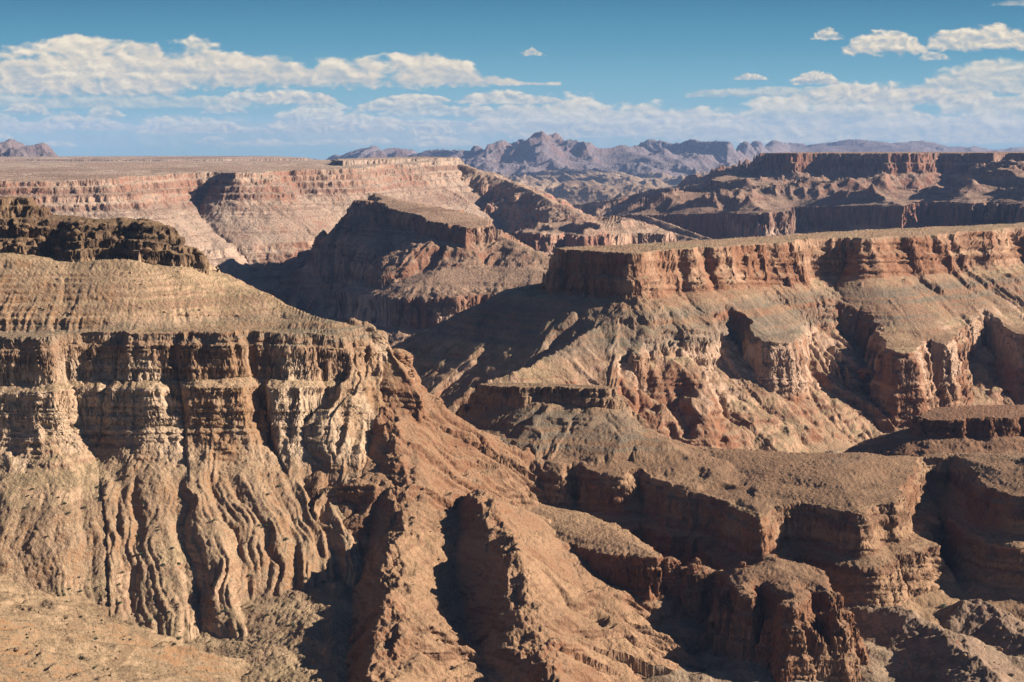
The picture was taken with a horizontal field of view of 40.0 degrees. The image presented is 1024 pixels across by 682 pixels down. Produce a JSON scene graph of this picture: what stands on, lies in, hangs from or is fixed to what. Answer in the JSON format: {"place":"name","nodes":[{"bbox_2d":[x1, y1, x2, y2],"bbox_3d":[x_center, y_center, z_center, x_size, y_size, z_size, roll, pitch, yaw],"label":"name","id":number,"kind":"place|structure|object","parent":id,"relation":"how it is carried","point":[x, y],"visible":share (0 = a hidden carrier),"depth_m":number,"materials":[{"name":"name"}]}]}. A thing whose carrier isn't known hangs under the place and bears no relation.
{"place":"outdoors","nodes":[
{"label":"outdoors","id":0,"kind":"place"},
{"bbox_2d":[0,574,250,681],"bbox_3d":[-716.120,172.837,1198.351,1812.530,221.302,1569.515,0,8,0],"label":"slope","id":1,"kind":"structure","parent":0,"point":[161,656],"depth_m":1024.89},
{"bbox_2d":[0,248,415,681],"bbox_3d":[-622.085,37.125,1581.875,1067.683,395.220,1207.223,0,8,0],"label":"headland","id":2,"kind":"structure","parent":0,"point":[233,404],"depth_m":1312.68,"materials":[{"name":"brown stone"}]},
{"bbox_2d":[0,196,219,274],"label":"headland cap","id":3,"kind":"object","parent":2,"relation":"on","point":[16,213],"visible":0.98,"depth_m":1475.48,"materials":[{"name":"brown stone"}]},
{"bbox_2d":[22,228,28,234],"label":"boulder","id":4,"kind":"object","parent":3,"relation":"on","point":[25,231],"visible":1,"depth_m":1466.64,"materials":[{"name":"brown stone"}]},
{"bbox_2d":[21,223,30,228],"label":"boulder","id":5,"kind":"object","parent":3,"relation":"on","point":[26,225],"visible":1,"depth_m":1469.57,"materials":[{"name":"brown stone"}]},
{"bbox_2d":[53,246,61,250],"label":"boulder","id":6,"kind":"object","parent":3,"relation":"on","point":[57,248],"visible":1,"depth_m":1460.04,"materials":[{"name":"brown stone"}]},
{"bbox_2d":[65,231,71,237],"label":"boulder","id":7,"kind":"object","parent":3,"relation":"on","point":[68,234],"visible":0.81,"depth_m":1472.13,"materials":[{"name":"brown stone"}]},
{"bbox_2d":[70,229,79,235],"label":"boulder","id":8,"kind":"object","parent":3,"relation":"on","point":[76,232],"visible":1,"depth_m":1460.79,"materials":[{"name":"brown stone"}]},
{"bbox_2d":[75,220,83,224],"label":"boulder","id":9,"kind":"object","parent":3,"relation":"on","point":[77,222],"visible":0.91,"depth_m":1488.19,"materials":[{"name":"brown stone"}]},
{"bbox_2d":[109,236,117,243],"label":"boulder","id":10,"kind":"object","parent":3,"relation":"on","point":[114,239],"visible":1,"depth_m":1471.11,"materials":[{"name":"brown stone"}]},
{"bbox_2d":[142,247,151,252],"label":"boulder","id":11,"kind":"object","parent":3,"relation":"on","point":[147,249],"visible":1,"depth_m":1457.82,"materials":[{"name":"brown stone"}]},
{"bbox_2d":[194,250,203,254],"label":"boulder","id":12,"kind":"object","parent":3,"relation":"on","point":[199,252],"visible":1,"depth_m":1492.77,"materials":[{"name":"brown stone"}]},
{"bbox_2d":[371,330,390,350],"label":"rock tower","id":13,"kind":"structure","parent":2,"relation":"on","point":[376,334],"depth_m":1457.79,"materials":[{"name":"brown stone"}]},
{"bbox_2d":[391,348,415,379],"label":"rock tower","id":14,"kind":"structure","parent":2,"relation":"on","point":[405,357],"depth_m":1464.18,"materials":[{"name":"red stone"}]},
{"bbox_2d":[0,156,503,292],"bbox_3d":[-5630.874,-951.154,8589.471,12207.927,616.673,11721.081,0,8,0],"label":"plateau","id":15,"kind":"structure","parent":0,"point":[260,223],"depth_m":4463.84,"materials":[{"name":"brown stone"}]},
{"bbox_2d":[261,193,550,346],"bbox_3d":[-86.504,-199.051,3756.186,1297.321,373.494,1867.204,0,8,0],"label":"butte","id":16,"kind":"object","parent":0,"point":[397,270],"visible":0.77,"depth_m":3411.56,"materials":[{"name":"brown stone"}]},
{"bbox_2d":[303,346,713,681],"bbox_3d":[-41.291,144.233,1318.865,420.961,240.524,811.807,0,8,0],"label":"red spur","id":17,"kind":"structure","parent":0,"point":[549,603],"depth_m":1209.42,"materials":[{"name":"stone"}]},
{"bbox_2d":[425,393,443,402],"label":"rock tower","id":18,"kind":"structure","parent":17,"relation":"on","point":[438,398],"depth_m":1481.85,"materials":[{"name":"red stone"}]},
{"bbox_2d":[0,0,1023,159],"bbox_3d":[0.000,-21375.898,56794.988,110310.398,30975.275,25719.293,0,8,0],"label":"sky","id":19,"kind":"structure","parent":0,"point":[319,79],"depth_m":69701.03,"materials":[{"name":"blue"}]},
{"bbox_2d":[0,131,1023,177],"bbox_3d":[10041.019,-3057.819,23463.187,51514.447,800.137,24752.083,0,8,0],"label":"mountains","id":20,"kind":"structure","parent":0,"point":[534,153],"depth_m":20338.62,"materials":[{"name":"stone"}]},
{"bbox_2d":[457,164,711,256],"bbox_3d":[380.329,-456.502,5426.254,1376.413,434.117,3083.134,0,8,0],"label":"shoulder","id":21,"kind":"object","parent":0,"point":[546,224],"visible":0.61,"depth_m":5048.76},
{"bbox_2d":[525,501,708,657],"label":"tongue","id":22,"kind":"object","parent":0,"point":[625,559],"visible":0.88,"depth_m":1265.32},
{"bbox_2d":[572,163,765,218],"bbox_3d":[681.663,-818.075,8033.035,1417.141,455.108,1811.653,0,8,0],"label":"ridge","id":23,"kind":"structure","parent":0,"point":[604,208],"depth_m":7765.94,"materials":[{"name":"brown stone"}]},
{"bbox_2d":[391,222,1023,453],"bbox_3d":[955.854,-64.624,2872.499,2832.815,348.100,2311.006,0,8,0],"label":"mesa","id":24,"kind":"structure","parent":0,"point":[770,343],"depth_m":2146.88,"materials":[{"name":"beige stone"}]},
{"bbox_2d":[455,383,1023,630],"bbox_3d":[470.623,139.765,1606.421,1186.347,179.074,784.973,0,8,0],"label":"bench","id":25,"kind":"object","parent":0,"point":[924,512],"visible":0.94,"depth_m":1418.18,"materials":[{"name":"red stone"}]},
{"bbox_2d":[497,170,1023,681],"bbox_3d":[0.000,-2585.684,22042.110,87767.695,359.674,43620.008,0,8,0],"label":"canyon floor","id":26,"kind":"structure","parent":0,"point":[579,186],"depth_m":1200.99,"materials":[{"name":"rock"}]},
{"bbox_2d":[664,554,868,681],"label":"tower cliff","id":27,"kind":"structure","parent":0,"point":[789,619],"depth_m":1187.29,"materials":[{"name":"brown stone"}]},
{"bbox_2d":[663,556,681,588],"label":"rock pinnacle","id":28,"kind":"object","parent":27,"relation":"on","point":[672,574],"visible":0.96,"depth_m":1262.09,"materials":[{"name":"red stone"}]},
{"bbox_2d":[686,557,710,586],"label":"rock pinnacle","id":29,"kind":"object","parent":27,"relation":"on","point":[694,566],"visible":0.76,"depth_m":1259.29,"materials":[{"name":"red stone"}]},
{"bbox_2d":[739,561,755,567],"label":"rock pinnacle","id":30,"kind":"object","parent":27,"relation":"on","point":[742,564],"visible":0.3,"depth_m":1253.18,"materials":[{"name":"red stone"}]},
{"bbox_2d":[608,151,1023,238],"bbox_3d":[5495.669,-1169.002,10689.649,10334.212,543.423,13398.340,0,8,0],"label":"mesa","id":31,"kind":"structure","parent":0,"point":[786,193],"depth_m":5917.59,"materials":[{"name":"brown stone"}]},
{"bbox_2d":[843,598,1023,681],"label":"scree slope","id":32,"kind":"structure","parent":0,"point":[891,627],"depth_m":1219.84,"materials":[{"name":"brown stone"}]}
]}

